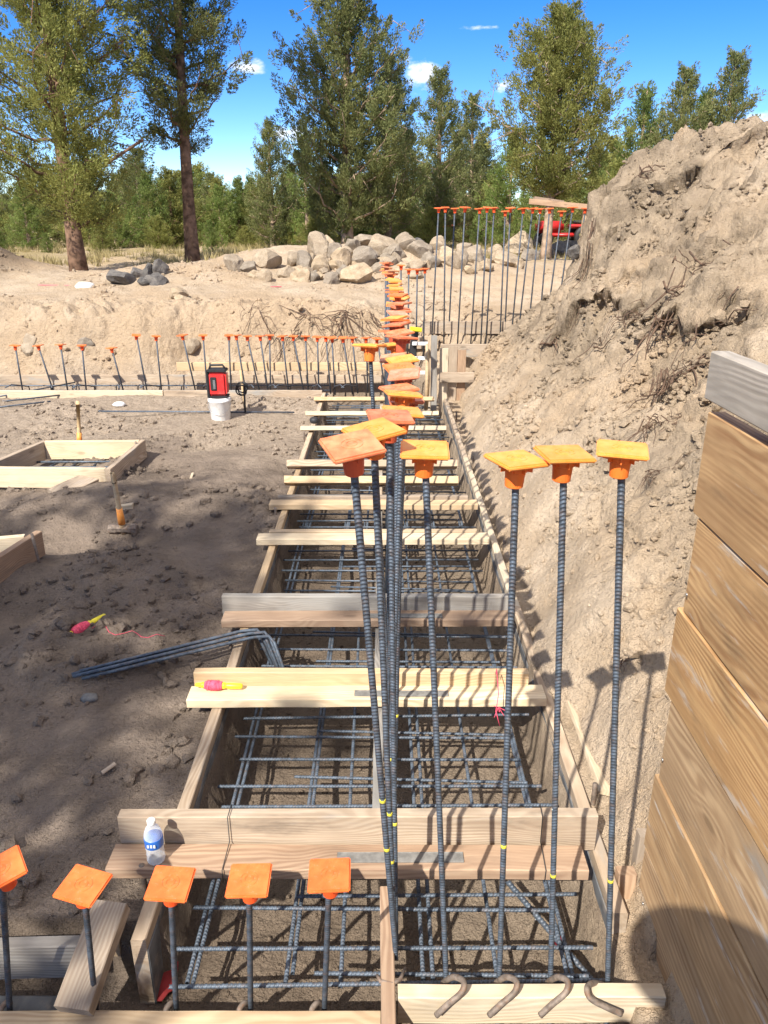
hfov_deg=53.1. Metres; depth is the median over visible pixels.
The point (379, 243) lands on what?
boulder
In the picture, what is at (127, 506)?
wood offcut
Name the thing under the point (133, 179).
juniper tree
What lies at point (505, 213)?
capped rebar
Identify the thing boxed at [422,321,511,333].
form board
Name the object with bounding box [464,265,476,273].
boulder
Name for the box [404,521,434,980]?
rebar
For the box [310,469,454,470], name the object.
mat crossbar
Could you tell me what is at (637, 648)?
heap clods
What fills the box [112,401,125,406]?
litter
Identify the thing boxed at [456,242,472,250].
boulder
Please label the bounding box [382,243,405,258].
boulder
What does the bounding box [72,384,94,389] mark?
dowel hook
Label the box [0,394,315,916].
soil clods
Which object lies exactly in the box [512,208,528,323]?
capped rebar
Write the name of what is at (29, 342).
boulder
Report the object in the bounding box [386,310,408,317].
capped rebar
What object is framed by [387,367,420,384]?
capped rebar
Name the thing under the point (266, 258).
boulder
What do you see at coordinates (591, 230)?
root tangle
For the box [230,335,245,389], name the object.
capped rebar
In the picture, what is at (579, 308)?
root tangle
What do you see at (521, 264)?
boulder
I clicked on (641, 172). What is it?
root tangle
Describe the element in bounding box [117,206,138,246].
juniper tree
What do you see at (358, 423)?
mat crossbar
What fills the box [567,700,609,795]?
loose plank
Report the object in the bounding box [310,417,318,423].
tape measure
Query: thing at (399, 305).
capped rebar
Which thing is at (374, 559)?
mat crossbar
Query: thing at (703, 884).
plank wall
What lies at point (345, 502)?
footing brace
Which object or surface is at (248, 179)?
juniper tree
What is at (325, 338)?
capped rebar
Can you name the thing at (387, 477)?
capped rebar
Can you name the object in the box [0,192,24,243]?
juniper tree
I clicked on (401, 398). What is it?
capped rebar
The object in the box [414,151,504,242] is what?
juniper tree
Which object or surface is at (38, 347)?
capped rebar
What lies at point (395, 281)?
capped rebar
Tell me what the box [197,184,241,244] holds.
juniper tree
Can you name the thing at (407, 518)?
mat crossbar
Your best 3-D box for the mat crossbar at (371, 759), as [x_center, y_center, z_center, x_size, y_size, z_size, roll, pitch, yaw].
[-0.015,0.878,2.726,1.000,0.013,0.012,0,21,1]
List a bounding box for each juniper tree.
[0,0,174,271]
[0,163,54,232]
[0,163,65,242]
[0,184,55,250]
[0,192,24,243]
[0,195,19,244]
[0,228,14,251]
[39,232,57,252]
[47,185,60,236]
[51,184,134,247]
[61,175,110,238]
[85,190,141,248]
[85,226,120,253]
[99,170,121,203]
[103,162,152,239]
[105,0,254,261]
[113,143,167,239]
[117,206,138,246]
[119,170,178,246]
[125,165,220,246]
[136,214,180,248]
[172,160,242,235]
[173,167,205,240]
[194,170,223,237]
[195,175,252,242]
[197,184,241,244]
[198,219,227,252]
[212,175,265,243]
[223,183,287,245]
[228,225,258,247]
[235,174,262,190]
[242,115,308,247]
[242,183,258,239]
[255,206,305,245]
[263,0,434,243]
[274,161,303,222]
[275,128,337,244]
[275,176,299,244]
[291,172,368,241]
[293,210,338,245]
[351,46,433,239]
[353,215,377,235]
[383,201,423,239]
[392,126,425,225]
[398,61,480,245]
[407,164,442,240]
[411,206,451,244]
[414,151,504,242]
[448,90,501,242]
[455,175,538,242]
[461,0,646,258]
[464,203,498,247]
[465,140,512,195]
[473,127,544,247]
[511,212,536,239]
[513,189,566,242]
[530,147,615,240]
[553,176,585,240]
[554,135,638,240]
[575,157,624,235]
[579,80,670,202]
[641,60,715,149]
[688,82,721,126]
[689,44,766,131]
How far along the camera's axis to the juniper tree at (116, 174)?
32.88 m
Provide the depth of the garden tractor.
20.44 m
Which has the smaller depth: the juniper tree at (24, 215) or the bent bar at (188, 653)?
the bent bar at (188, 653)
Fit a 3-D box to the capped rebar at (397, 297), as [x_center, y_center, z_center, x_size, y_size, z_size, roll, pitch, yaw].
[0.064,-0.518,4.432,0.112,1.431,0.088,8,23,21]
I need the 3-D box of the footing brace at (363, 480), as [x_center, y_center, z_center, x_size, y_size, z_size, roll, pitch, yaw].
[-0.086,-0.212,5.212,1.173,0.053,0.091,0,-10,0]
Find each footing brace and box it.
[105,804,597,881]
[186,668,546,707]
[221,593,508,627]
[256,529,489,544]
[269,494,477,509]
[284,476,457,485]
[287,460,457,468]
[300,426,445,430]
[305,411,438,415]
[314,397,433,401]
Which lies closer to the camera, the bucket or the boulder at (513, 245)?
the bucket
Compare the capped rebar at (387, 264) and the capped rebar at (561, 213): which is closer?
the capped rebar at (387, 264)
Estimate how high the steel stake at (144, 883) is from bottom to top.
0.340 m
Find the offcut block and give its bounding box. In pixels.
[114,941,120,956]
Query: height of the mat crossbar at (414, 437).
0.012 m
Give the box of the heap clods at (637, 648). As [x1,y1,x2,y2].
[475,118,767,739]
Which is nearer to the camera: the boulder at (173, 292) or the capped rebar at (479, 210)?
the capped rebar at (479, 210)
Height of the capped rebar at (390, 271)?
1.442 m
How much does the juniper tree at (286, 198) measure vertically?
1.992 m
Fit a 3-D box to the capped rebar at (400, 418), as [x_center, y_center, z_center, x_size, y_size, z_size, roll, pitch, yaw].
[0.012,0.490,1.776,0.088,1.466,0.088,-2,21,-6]
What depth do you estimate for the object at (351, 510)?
5.06 m
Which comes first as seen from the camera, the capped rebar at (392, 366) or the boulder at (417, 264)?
the capped rebar at (392, 366)
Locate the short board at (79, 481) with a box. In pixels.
[48,464,105,492]
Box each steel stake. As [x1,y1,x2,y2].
[30,533,40,562]
[139,863,147,891]
[227,630,232,649]
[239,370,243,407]
[590,782,597,805]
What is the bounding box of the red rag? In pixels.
[157,961,178,1001]
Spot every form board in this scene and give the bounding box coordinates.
[0,374,382,384]
[0,390,163,397]
[0,935,79,978]
[130,633,248,1003]
[163,390,321,397]
[176,362,380,370]
[240,469,301,645]
[296,393,325,473]
[406,336,437,348]
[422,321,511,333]
[441,344,486,356]
[443,399,467,464]
[462,457,519,605]
[514,606,627,933]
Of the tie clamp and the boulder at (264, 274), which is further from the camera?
the boulder at (264, 274)
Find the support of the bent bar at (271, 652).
on the ground at (58, 811)
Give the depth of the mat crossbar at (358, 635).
3.54 m
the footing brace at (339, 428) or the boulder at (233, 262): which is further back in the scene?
the boulder at (233, 262)
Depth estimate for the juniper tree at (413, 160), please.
30.62 m
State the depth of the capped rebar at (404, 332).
2.91 m
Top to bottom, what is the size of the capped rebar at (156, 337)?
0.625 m
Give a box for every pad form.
[0,440,146,487]
[0,531,45,582]
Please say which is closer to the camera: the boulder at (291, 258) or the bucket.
the bucket
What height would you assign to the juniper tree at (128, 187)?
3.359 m
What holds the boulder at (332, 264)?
on the ground at (58, 811)
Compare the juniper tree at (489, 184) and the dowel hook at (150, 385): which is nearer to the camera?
the dowel hook at (150, 385)
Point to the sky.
(463, 33)
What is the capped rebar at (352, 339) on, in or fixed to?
on the ground at (58, 811)
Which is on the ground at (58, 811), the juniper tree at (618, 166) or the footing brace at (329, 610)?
the juniper tree at (618, 166)
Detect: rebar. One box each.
[0,845,27,1010]
[9,344,22,389]
[32,344,53,389]
[52,864,112,1009]
[54,344,67,389]
[77,345,86,389]
[105,347,123,389]
[132,334,146,389]
[143,865,195,1010]
[152,335,161,389]
[176,334,195,389]
[199,334,206,389]
[224,334,232,389]
[225,863,271,1010]
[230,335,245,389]
[243,335,259,389]
[255,335,267,389]
[265,334,273,389]
[277,335,288,389]
[289,335,303,389]
[301,335,309,389]
[307,858,350,1010]
[312,335,321,389]
[318,428,397,947]
[321,336,330,393]
[327,336,336,394]
[338,336,352,394]
[341,417,406,960]
[347,337,358,392]
[352,343,387,662]
[361,337,370,392]
[366,409,414,941]
[372,337,383,382]
[378,330,392,567]
[378,383,419,546]
[379,352,405,446]
[380,262,391,396]
[380,315,407,589]
[381,262,393,297]
[381,266,392,383]
[381,319,409,592]
[382,272,388,404]
[382,273,397,404]
[382,321,410,453]
[382,342,398,632]
[382,362,414,713]
[382,405,423,788]
[384,295,408,511]
[384,328,414,460]
[384,389,422,758]
[385,270,396,446]
[385,277,399,456]
[385,291,403,474]
[385,293,407,528]
[385,302,393,547]
[385,305,409,555]
[385,310,411,566]
[385,335,418,352]
[385,354,418,716]
[386,280,401,457]
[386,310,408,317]
[387,283,402,286]
[387,302,411,309]
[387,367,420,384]
[388,396,424,512]
[389,287,403,290]
[390,296,409,301]
[397,265,404,286]
[400,440,466,1017]
[404,269,412,353]
[404,521,434,980]
[413,269,421,355]
[420,268,429,355]
[431,207,442,334]
[441,207,449,343]
[448,208,458,335]
[457,207,470,343]
[470,208,484,343]
[480,207,491,343]
[483,450,549,1023]
[485,207,498,343]
[500,211,508,331]
[505,207,515,323]
[505,880,592,977]
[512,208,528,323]
[519,208,535,319]
[530,208,544,307]
[533,445,596,1023]
[541,208,553,299]
[550,211,565,291]
[561,207,577,283]
[581,208,586,226]
[584,439,648,1023]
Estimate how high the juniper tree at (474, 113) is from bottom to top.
4.621 m
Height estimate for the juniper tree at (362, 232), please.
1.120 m
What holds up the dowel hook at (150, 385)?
on the mat long bar
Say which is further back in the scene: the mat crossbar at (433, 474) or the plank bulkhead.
the plank bulkhead
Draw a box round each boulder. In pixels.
[21,333,36,356]
[77,337,94,349]
[106,269,135,284]
[131,267,142,277]
[137,276,149,285]
[142,263,152,275]
[144,272,167,285]
[152,259,168,274]
[168,287,188,298]
[174,294,189,299]
[184,338,200,354]
[223,254,243,271]
[240,261,256,271]
[247,270,257,277]
[252,248,281,268]
[254,268,271,281]
[277,266,294,277]
[287,251,297,265]
[290,268,309,282]
[296,250,311,266]
[307,231,328,257]
[310,272,319,281]
[311,254,329,271]
[319,267,328,273]
[323,271,339,283]
[325,235,334,242]
[327,243,341,257]
[328,259,337,269]
[329,247,351,265]
[335,260,343,268]
[336,267,341,276]
[340,262,372,283]
[342,246,352,253]
[345,239,360,249]
[351,246,377,266]
[354,234,372,245]
[368,234,395,254]
[371,260,383,272]
[377,257,392,266]
[380,253,390,256]
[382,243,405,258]
[384,256,397,265]
[391,252,400,262]
[394,261,409,272]
[395,232,414,249]
[399,268,408,277]
[405,240,433,258]
[406,259,426,270]
[406,270,423,278]
[420,251,441,267]
[422,260,430,270]
[429,235,443,249]
[437,246,455,262]
[446,248,468,268]
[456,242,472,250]
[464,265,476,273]
[466,244,483,262]
[474,261,482,270]
[480,258,493,271]
[487,244,502,254]
[492,250,517,267]
[504,243,524,251]
[506,230,532,248]
[509,249,522,254]
[515,259,524,268]
[521,249,539,260]
[532,236,540,247]
[552,240,569,254]
[563,240,577,246]
[567,244,579,259]
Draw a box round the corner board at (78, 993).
[54,900,130,1015]
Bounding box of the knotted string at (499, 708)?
[494,669,504,725]
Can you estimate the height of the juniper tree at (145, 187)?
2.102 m
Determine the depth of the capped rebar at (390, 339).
3.13 m
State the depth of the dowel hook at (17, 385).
8.15 m
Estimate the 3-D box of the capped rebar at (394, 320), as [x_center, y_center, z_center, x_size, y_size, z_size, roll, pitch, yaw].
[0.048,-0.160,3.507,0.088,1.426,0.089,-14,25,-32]
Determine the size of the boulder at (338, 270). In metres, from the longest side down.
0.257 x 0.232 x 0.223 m
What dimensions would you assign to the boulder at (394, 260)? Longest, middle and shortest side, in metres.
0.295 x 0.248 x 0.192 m
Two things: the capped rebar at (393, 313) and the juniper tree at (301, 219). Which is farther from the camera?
the juniper tree at (301, 219)
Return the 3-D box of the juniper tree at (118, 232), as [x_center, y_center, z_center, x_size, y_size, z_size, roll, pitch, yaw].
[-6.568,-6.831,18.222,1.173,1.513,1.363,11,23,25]
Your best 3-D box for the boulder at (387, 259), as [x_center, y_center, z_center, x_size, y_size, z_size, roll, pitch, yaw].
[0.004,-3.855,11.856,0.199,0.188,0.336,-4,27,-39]
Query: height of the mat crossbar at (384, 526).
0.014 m
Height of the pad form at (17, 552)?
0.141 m
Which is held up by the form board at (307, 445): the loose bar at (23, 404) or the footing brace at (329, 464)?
the footing brace at (329, 464)
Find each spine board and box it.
[372,510,382,807]
[379,395,383,494]
[380,886,395,1023]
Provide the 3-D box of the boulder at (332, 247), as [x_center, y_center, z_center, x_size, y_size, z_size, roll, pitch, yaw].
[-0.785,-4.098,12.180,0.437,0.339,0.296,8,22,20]
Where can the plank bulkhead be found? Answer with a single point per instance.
(454, 376)
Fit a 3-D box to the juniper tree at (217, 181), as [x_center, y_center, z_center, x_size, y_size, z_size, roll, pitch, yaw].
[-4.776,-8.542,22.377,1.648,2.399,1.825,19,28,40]
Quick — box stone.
[80,693,97,702]
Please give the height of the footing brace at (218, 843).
0.138 m
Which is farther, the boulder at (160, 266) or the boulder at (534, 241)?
the boulder at (534, 241)
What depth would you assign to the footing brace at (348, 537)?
4.26 m
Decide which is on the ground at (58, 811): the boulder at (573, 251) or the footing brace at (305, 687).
the boulder at (573, 251)
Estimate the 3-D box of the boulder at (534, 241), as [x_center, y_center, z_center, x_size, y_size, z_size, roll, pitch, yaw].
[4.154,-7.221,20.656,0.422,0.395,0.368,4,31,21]
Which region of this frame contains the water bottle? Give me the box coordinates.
[143,817,164,865]
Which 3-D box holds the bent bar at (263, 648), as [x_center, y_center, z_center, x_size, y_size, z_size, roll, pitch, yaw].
[-0.858,0.636,3.196,0.808,0.178,0.102,-7,22,-17]
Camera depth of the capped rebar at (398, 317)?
3.68 m
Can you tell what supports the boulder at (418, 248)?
on the ground at (58, 811)
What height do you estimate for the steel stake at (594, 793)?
0.335 m
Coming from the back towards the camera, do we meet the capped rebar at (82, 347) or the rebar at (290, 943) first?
the capped rebar at (82, 347)
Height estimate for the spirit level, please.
0.532 m
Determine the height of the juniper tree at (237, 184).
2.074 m
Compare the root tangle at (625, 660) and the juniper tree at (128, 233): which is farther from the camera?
the juniper tree at (128, 233)
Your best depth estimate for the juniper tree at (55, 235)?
27.66 m
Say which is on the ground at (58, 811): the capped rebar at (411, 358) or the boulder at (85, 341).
the boulder at (85, 341)
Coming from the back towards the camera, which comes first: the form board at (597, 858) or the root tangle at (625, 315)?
the root tangle at (625, 315)
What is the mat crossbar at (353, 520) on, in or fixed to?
on the mat long bar
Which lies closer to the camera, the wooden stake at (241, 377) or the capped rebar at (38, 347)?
the wooden stake at (241, 377)
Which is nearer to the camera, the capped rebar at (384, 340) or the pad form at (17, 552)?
the pad form at (17, 552)
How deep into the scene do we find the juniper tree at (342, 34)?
15.19 m
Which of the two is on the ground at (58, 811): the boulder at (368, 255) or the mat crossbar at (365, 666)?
the boulder at (368, 255)
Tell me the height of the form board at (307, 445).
0.289 m
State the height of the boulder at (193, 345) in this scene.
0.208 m
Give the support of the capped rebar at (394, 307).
on the ground at (58, 811)
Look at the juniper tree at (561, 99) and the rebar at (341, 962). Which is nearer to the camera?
the rebar at (341, 962)
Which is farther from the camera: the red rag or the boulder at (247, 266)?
the boulder at (247, 266)
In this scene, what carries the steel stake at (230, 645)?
on the ground at (58, 811)
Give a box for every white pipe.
[412,342,427,345]
[415,356,424,359]
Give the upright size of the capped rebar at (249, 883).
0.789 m
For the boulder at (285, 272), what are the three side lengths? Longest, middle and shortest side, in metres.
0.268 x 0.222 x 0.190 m
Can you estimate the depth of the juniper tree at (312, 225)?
19.63 m
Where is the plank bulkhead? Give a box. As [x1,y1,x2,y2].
[424,335,473,418]
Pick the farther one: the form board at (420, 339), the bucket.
the form board at (420, 339)
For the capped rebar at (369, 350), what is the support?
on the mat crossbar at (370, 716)
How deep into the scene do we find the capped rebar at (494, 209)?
8.56 m
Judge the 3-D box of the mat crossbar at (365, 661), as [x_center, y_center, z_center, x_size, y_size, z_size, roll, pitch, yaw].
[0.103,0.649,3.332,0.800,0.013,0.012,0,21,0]
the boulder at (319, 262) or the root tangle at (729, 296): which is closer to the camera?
the root tangle at (729, 296)
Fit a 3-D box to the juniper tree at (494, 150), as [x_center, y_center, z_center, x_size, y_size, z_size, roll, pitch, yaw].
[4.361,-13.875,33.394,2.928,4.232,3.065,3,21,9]
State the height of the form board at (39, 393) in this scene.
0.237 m
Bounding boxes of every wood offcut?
[101,762,116,773]
[115,503,133,509]
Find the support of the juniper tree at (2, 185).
on the ground at (58, 811)
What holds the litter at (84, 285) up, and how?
on the ground at (58, 811)
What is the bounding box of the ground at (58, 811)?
[0,115,767,1023]
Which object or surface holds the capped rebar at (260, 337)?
on the ground at (58, 811)
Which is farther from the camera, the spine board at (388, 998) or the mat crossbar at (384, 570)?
the mat crossbar at (384, 570)
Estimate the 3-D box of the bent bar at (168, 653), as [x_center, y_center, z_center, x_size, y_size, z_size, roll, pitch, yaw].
[-0.824,0.638,3.157,0.830,0.180,0.138,-5,22,-14]
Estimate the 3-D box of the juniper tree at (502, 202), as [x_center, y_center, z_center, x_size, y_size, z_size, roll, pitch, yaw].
[2.897,-7.538,18.344,1.695,3.061,1.970,-4,21,-11]
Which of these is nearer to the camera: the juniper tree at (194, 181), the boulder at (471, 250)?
the boulder at (471, 250)
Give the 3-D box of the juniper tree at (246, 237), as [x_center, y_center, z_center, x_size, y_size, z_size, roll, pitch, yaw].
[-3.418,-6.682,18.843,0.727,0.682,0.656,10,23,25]
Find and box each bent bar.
[71,631,274,674]
[72,631,280,677]
[80,628,275,672]
[81,634,284,679]
[89,634,278,674]
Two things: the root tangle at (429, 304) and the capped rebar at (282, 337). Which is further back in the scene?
the root tangle at (429, 304)
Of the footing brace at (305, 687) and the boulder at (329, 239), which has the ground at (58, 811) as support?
the boulder at (329, 239)
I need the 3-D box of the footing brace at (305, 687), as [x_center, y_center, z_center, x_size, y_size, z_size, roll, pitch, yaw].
[-0.064,0.660,2.886,1.330,0.094,0.132,0,21,0]
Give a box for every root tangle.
[240,300,281,372]
[246,314,318,373]
[282,306,383,372]
[345,307,384,348]
[412,301,447,311]
[539,329,556,358]
[556,218,595,293]
[565,286,597,338]
[570,337,614,363]
[595,299,643,357]
[612,657,628,674]
[620,268,722,371]
[622,340,722,412]
[624,266,702,325]
[624,405,681,446]
[631,164,671,183]
[635,445,696,492]
[654,303,763,389]
[672,239,730,267]
[715,286,738,309]
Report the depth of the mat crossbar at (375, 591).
3.96 m
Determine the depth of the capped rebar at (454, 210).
8.67 m
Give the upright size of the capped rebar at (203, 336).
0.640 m
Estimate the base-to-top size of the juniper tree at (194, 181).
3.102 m
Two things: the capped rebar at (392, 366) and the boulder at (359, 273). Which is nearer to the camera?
the capped rebar at (392, 366)
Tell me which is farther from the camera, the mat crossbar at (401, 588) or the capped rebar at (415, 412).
the mat crossbar at (401, 588)
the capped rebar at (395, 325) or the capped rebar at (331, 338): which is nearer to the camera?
the capped rebar at (395, 325)
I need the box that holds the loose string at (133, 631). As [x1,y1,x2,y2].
[93,626,162,637]
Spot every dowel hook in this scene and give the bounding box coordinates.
[4,384,29,389]
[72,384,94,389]
[139,384,159,389]
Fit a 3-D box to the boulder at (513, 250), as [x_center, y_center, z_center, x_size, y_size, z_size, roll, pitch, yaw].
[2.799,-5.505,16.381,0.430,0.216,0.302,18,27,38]
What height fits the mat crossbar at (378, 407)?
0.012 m
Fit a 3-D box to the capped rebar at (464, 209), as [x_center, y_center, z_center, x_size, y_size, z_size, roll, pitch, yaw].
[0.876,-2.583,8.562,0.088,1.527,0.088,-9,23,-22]
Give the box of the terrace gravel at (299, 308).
[0,248,566,374]
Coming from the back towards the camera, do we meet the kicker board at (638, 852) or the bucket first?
the bucket
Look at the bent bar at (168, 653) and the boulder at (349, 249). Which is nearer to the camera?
the bent bar at (168, 653)
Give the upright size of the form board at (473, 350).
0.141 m
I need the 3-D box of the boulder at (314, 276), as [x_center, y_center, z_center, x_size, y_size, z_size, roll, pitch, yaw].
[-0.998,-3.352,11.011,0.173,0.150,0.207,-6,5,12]
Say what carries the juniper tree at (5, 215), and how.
on the ground at (58, 811)
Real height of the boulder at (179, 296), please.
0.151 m
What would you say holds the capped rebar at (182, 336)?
on the ground at (58, 811)
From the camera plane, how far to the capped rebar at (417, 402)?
1.96 m
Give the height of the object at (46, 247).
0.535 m
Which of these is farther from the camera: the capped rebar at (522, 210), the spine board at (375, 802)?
the capped rebar at (522, 210)
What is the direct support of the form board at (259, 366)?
on the ground at (58, 811)
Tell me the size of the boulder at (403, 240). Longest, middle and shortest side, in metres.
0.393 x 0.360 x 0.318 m
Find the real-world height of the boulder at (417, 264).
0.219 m
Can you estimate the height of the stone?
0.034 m
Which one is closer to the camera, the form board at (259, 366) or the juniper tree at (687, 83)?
the form board at (259, 366)
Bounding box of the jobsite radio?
[205,364,229,398]
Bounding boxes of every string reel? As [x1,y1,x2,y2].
[70,614,105,632]
[195,680,242,690]
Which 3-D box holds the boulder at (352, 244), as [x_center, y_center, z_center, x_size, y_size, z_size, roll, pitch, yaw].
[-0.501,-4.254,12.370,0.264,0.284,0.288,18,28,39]
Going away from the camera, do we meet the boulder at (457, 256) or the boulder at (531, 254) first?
the boulder at (457, 256)
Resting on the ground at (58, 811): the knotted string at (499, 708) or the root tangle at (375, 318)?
the root tangle at (375, 318)
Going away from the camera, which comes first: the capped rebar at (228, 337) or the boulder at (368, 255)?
the capped rebar at (228, 337)
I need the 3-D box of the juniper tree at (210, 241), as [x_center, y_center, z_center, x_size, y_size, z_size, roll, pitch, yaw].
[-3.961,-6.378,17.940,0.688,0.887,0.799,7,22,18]
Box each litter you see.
[75,282,93,288]
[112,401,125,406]
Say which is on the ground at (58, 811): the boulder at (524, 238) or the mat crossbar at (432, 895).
the boulder at (524, 238)
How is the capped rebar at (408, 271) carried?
on the ground at (58, 811)
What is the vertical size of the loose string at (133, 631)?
0.034 m
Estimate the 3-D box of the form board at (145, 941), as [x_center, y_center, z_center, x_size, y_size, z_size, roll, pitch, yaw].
[-0.618,0.938,2.700,0.044,0.289,1.530,0,21,0]
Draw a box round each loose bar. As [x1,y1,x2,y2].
[0,382,74,396]
[0,401,50,407]
[4,395,59,401]
[97,410,293,412]
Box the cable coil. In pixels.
[235,381,248,412]
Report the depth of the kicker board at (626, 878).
2.11 m
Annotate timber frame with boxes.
[529,196,586,234]
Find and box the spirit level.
[409,326,421,364]
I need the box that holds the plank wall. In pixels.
[639,351,767,1023]
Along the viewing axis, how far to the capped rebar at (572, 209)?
8.51 m
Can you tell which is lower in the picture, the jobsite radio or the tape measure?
the tape measure
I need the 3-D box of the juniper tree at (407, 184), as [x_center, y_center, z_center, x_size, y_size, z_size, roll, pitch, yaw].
[0.098,-7.955,17.169,2.122,4.295,2.222,-6,22,-15]
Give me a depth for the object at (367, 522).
5.04 m
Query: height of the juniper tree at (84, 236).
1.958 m
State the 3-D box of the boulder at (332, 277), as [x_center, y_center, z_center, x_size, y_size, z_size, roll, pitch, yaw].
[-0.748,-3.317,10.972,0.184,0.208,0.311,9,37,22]
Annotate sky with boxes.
[0,0,767,213]
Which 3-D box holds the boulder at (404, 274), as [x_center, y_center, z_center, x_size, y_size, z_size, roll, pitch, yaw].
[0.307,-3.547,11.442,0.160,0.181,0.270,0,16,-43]
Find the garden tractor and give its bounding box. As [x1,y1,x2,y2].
[534,210,581,244]
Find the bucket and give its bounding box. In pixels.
[208,396,230,420]
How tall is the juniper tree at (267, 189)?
2.945 m
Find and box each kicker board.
[615,866,636,898]
[631,828,645,865]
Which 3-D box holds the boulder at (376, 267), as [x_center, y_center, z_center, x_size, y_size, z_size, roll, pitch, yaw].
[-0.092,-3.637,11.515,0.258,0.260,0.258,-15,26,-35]
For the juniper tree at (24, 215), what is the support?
on the ground at (58, 811)
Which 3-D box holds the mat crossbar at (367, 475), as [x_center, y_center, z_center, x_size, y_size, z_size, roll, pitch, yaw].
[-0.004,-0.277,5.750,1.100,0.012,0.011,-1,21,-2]
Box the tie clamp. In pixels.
[376,967,405,984]
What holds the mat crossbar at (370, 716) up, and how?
on the rebar at (197, 942)
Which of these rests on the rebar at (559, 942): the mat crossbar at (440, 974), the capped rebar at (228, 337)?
the mat crossbar at (440, 974)
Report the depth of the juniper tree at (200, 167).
30.98 m
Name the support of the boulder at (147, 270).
on the ground at (58, 811)
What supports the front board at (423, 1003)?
on the ground at (58, 811)
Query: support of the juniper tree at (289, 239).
on the ground at (58, 811)
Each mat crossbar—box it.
[168,978,604,989]
[177,945,592,950]
[193,905,548,912]
[217,784,540,787]
[221,803,551,808]
[234,735,503,739]
[240,758,520,761]
[243,713,528,719]
[260,648,506,651]
[261,665,516,668]
[269,634,505,637]
[281,570,482,571]
[283,559,477,560]
[284,590,477,592]
[285,579,473,582]
[288,550,477,551]
[294,775,526,783]
[296,892,576,898]
[297,519,434,521]
[299,526,475,527]
[300,513,453,515]
[308,494,463,494]
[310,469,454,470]
[310,474,456,475]
[310,489,465,492]
[313,631,506,637]
[314,971,588,977]
[315,458,452,459]
[316,660,499,662]
[318,729,503,735]
[323,433,446,434]
[324,436,449,437]
[326,416,439,416]
[326,419,441,420]
[327,422,444,424]
[329,408,437,408]
[331,586,464,590]
[332,405,439,405]
[340,472,445,475]
[343,565,469,566]
[347,518,456,519]
[351,407,429,407]
[352,548,454,550]
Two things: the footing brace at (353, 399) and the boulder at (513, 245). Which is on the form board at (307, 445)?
the footing brace at (353, 399)
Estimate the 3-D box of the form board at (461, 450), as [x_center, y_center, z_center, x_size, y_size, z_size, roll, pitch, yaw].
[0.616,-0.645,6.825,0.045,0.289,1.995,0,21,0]
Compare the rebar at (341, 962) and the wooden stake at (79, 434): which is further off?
the wooden stake at (79, 434)
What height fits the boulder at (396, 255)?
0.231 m
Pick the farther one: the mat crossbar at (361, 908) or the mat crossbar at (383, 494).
the mat crossbar at (383, 494)
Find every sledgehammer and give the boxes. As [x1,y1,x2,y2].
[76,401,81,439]
[107,472,138,534]
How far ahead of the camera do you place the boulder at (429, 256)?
11.72 m
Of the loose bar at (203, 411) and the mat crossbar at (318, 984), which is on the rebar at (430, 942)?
the mat crossbar at (318, 984)
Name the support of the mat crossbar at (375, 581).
on the rebar at (559, 942)
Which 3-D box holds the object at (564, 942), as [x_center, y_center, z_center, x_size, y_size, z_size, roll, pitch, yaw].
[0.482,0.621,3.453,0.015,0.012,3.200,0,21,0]
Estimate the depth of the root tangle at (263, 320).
8.86 m
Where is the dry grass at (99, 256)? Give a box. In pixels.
[5,239,571,266]
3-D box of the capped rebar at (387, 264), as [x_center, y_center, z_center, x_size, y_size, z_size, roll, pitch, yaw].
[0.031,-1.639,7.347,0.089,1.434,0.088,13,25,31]
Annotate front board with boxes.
[0,1010,380,1023]
[397,983,665,1023]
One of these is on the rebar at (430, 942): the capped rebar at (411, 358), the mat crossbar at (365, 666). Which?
the mat crossbar at (365, 666)
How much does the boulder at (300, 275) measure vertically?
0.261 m
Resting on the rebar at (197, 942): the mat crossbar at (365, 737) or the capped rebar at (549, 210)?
the mat crossbar at (365, 737)
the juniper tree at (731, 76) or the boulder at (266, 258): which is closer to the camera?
the boulder at (266, 258)
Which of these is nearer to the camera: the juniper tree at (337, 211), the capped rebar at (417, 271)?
the capped rebar at (417, 271)

